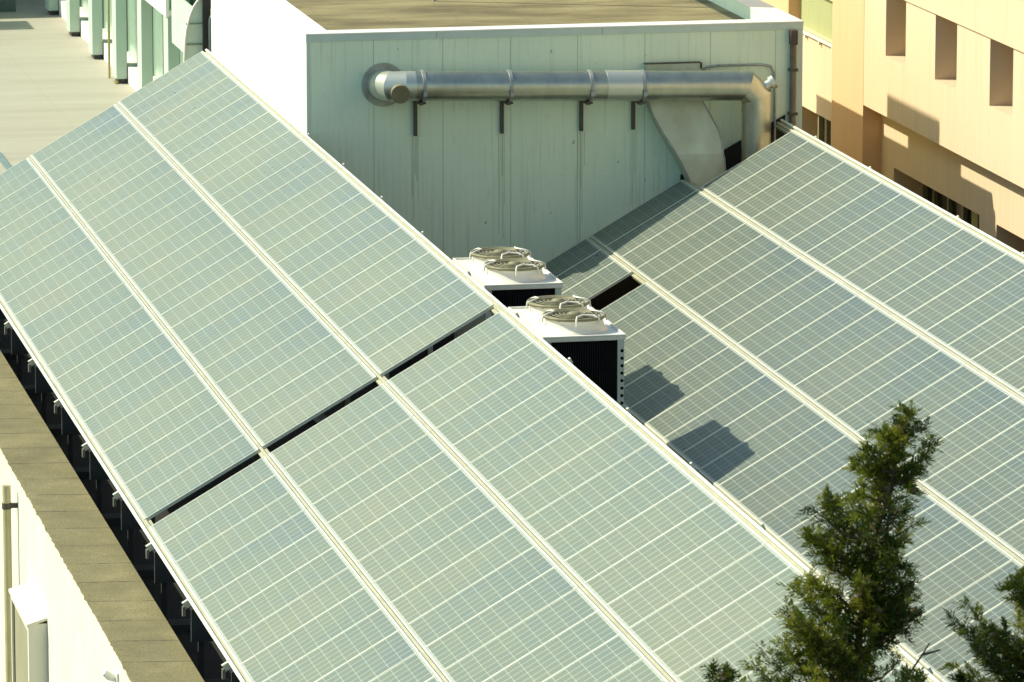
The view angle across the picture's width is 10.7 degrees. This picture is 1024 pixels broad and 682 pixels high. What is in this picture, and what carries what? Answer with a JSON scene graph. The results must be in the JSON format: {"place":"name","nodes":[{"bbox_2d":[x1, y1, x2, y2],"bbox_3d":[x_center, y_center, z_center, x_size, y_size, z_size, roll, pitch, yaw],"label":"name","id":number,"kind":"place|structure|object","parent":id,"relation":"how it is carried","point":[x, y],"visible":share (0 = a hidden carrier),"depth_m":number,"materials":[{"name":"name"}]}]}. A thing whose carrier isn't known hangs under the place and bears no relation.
{"place":"outdoors","nodes":[
{"label":"outdoors","id":0,"kind":"place"},
{"bbox_2d":[0,152,11,169],"bbox_3d":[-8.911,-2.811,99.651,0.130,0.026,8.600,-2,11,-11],"label":"drain channel","id":1,"kind":"object","parent":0,"point":[4,162],"visible":0.18,"depth_m":102.45,"materials":[{"name":"grey metal"}]},
{"bbox_2d":[0,0,15,11],"bbox_3d":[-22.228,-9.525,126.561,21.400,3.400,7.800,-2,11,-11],"label":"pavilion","id":2,"kind":"structure","parent":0,"point":[7,5],"depth_m":125.10,"materials":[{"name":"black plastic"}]},
{"bbox_2d":[0,0,135,173],"bbox_3d":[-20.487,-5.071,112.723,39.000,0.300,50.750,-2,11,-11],"label":"terrace","id":3,"kind":"structure","parent":0,"point":[56,82],"depth_m":113.33,"materials":[{"name":"beige concrete"}]},
{"bbox_2d":[107,0,110,77],"bbox_3d":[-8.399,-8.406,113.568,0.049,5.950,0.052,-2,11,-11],"label":"service pipe","id":4,"kind":"object","parent":3,"relation":"on","point":[108,25],"visible":1,"depth_m":113.92,"materials":[{"name":"metal"}]},
{"bbox_2d":[45,0,195,90],"bbox_3d":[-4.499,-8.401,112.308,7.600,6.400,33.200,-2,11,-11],"label":"colonnade building","id":5,"kind":"structure","parent":3,"relation":"on","point":[147,37],"depth_m":113.03,"materials":[{"name":"white paint"}]},
{"bbox_2d":[183,0,202,61],"bbox_3d":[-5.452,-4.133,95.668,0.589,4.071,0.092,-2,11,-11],"label":"curved screen","id":6,"kind":"object","parent":3,"relation":"on","point":[193,42],"visible":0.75,"depth_m":95.41,"materials":[{"name":"green"}]},
{"bbox_2d":[202,0,210,51],"bbox_3d":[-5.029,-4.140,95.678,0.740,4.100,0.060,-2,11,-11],"label":"dark partition","id":7,"kind":"object","parent":3,"relation":"on","point":[206,9],"depth_m":95.32,"materials":[{"name":"black plastic"}]},
{"bbox_2d":[208,15,211,52],"bbox_3d":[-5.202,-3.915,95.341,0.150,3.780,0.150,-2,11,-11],"label":"pipe","id":8,"kind":"object","parent":3,"relation":"on","point":[209,31],"visible":0.14,"depth_m":95.03,"materials":[{"name":"grey metal"}]},
{"bbox_2d":[0,319,392,681],"bbox_3d":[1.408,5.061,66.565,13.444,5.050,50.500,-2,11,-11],"label":"flat roofed building","id":9,"kind":"structure","parent":0,"point":[98,597],"depth_m":67.56,"materials":[{"name":"concrete"}]},
{"bbox_2d":[2,484,17,681],"bbox_3d":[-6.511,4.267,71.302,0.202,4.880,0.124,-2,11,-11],"label":"drainpipe","id":10,"kind":"object","parent":9,"relation":"attached to","point":[7,505],"visible":0.96,"depth_m":71.01,"materials":[{"name":"beige metal"}]},
{"bbox_2d":[9,582,47,681],"bbox_3d":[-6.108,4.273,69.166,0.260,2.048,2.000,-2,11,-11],"label":"wall cabinet","id":11,"kind":"object","parent":9,"relation":"attached to","point":[29,638],"visible":1,"depth_m":68.70,"materials":[{"name":"white metal"}]},
{"bbox_2d":[102,669,118,681],"bbox_3d":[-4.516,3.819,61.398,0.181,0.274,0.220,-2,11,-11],"label":"wall fitting","id":12,"kind":"object","parent":9,"relation":"attached to","point":[110,676],"depth_m":61.36,"materials":[{"name":"white metal"}]},
{"bbox_2d":[0,49,502,576],"bbox_3d":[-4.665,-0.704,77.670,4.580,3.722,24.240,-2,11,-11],"label":"solar array","id":13,"kind":"object","parent":9,"relation":"on","point":[212,267],"visible":0.94,"depth_m":74.59,"materials":[{"name":"glass"}]},
{"bbox_2d":[211,0,803,376],"bbox_3d":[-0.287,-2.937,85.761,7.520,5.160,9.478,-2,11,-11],"label":"plant room","id":14,"kind":"object","parent":9,"relation":"on","point":[545,181],"visible":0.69,"depth_m":81.11,"materials":[{"name":"grey metal"}]},
{"bbox_2d":[362,63,777,161],"bbox_3d":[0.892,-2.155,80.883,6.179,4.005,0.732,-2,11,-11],"label":"exhaust duct","id":15,"kind":"object","parent":14,"relation":"attached to","point":[385,84],"visible":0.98,"depth_m":80.41,"materials":[{"name":"silver metal"}]},
{"bbox_2d":[644,61,701,70],"bbox_3d":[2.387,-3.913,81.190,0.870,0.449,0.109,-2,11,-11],"label":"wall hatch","id":16,"kind":"object","parent":14,"relation":"attached to","point":[674,66],"depth_m":81.13,"materials":[{"name":"metal"}]},
{"bbox_2d":[645,101,725,186],"bbox_3d":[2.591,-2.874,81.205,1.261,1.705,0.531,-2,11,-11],"label":"sheet metal duct","id":17,"kind":"object","parent":14,"relation":"attached to","point":[689,132],"visible":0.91,"depth_m":81.06,"materials":[{"name":"metal"}]},
{"bbox_2d":[703,63,775,140],"bbox_3d":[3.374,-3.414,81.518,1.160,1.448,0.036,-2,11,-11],"label":"cable conduit","id":18,"kind":"object","parent":14,"relation":"attached to","point":[729,65],"visible":0.87,"depth_m":81.46,"materials":[{"name":"metal"}]},
{"bbox_2d":[787,29,797,125],"bbox_3d":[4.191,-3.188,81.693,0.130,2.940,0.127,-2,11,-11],"label":"downpipe","id":19,"kind":"object","parent":14,"relation":"attached to","point":[792,113],"visible":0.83,"depth_m":81.51,"materials":[{"name":"metal"}]},
{"bbox_2d":[452,246,562,338],"bbox_3d":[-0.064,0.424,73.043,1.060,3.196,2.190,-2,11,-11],"label":"condenser unit","id":20,"kind":"object","parent":9,"relation":"on","point":[514,276],"visible":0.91,"depth_m":72.06,"materials":[{"name":"white metal"}]},
{"bbox_2d":[141,305,939,681],"bbox_3d":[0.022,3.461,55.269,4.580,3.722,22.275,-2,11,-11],"label":"solar array","id":21,"kind":"object","parent":9,"relation":"on","point":[503,495],"visible":0.95,"depth_m":58.59,"materials":[{"name":"glass"}]},
{"bbox_2d":[508,295,625,407],"bbox_3d":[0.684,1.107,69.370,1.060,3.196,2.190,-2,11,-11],"label":"condenser unit","id":22,"kind":"object","parent":9,"relation":"on","point":[584,336],"visible":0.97,"depth_m":68.28,"materials":[{"name":"white metal"}]},
{"bbox_2d":[546,119,1023,681],"bbox_3d":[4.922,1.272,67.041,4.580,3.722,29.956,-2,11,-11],"label":"solar array","id":23,"kind":"object","parent":9,"relation":"on","point":[796,313],"visible":0.78,"depth_m":70.50,"materials":[{"name":"glass"}]},
{"bbox_2d":[699,658,757,681],"bbox_3d":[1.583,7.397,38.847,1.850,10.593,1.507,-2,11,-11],"label":"conifer tree","id":24,"kind":"object","parent":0,"point":[726,673],"visible":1,"depth_m":37.87,"materials":[{"name":"green plant"}]},
{"bbox_2d":[737,399,944,681],"bbox_3d":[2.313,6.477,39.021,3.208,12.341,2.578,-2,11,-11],"label":"conifer tree","id":25,"kind":"object","parent":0,"point":[876,620],"visible":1,"depth_m":38.04,"materials":[{"name":"green plant"}]},
{"bbox_2d":[761,0,1023,252],"bbox_3d":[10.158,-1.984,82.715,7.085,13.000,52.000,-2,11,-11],"label":"beige building","id":26,"kind":"structure","parent":0,"point":[924,99],"depth_m":83.91,"materials":[{"name":"beige paint"}]},
{"bbox_2d":[817,115,830,145],"bbox_3d":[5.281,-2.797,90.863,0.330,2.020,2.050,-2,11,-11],"label":"window","id":27,"kind":"structure","parent":26,"relation":"in","point":[824,125],"depth_m":90.80,"materials":[{"name":"brown glass"}]},
{"bbox_2d":[922,183,978,228],"bbox_3d":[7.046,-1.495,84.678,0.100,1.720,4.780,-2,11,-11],"label":"window","id":28,"kind":"structure","parent":26,"relation":"in","point":[965,214],"depth_m":85.45,"materials":[{"name":"black glass"}]},
{"bbox_2d":[937,565,1023,681],"bbox_3d":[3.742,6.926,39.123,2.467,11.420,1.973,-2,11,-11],"label":"conifer tree","id":29,"kind":"object","parent":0,"point":[1005,670],"visible":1,"depth_m":38.16,"materials":[{"name":"green plant"}]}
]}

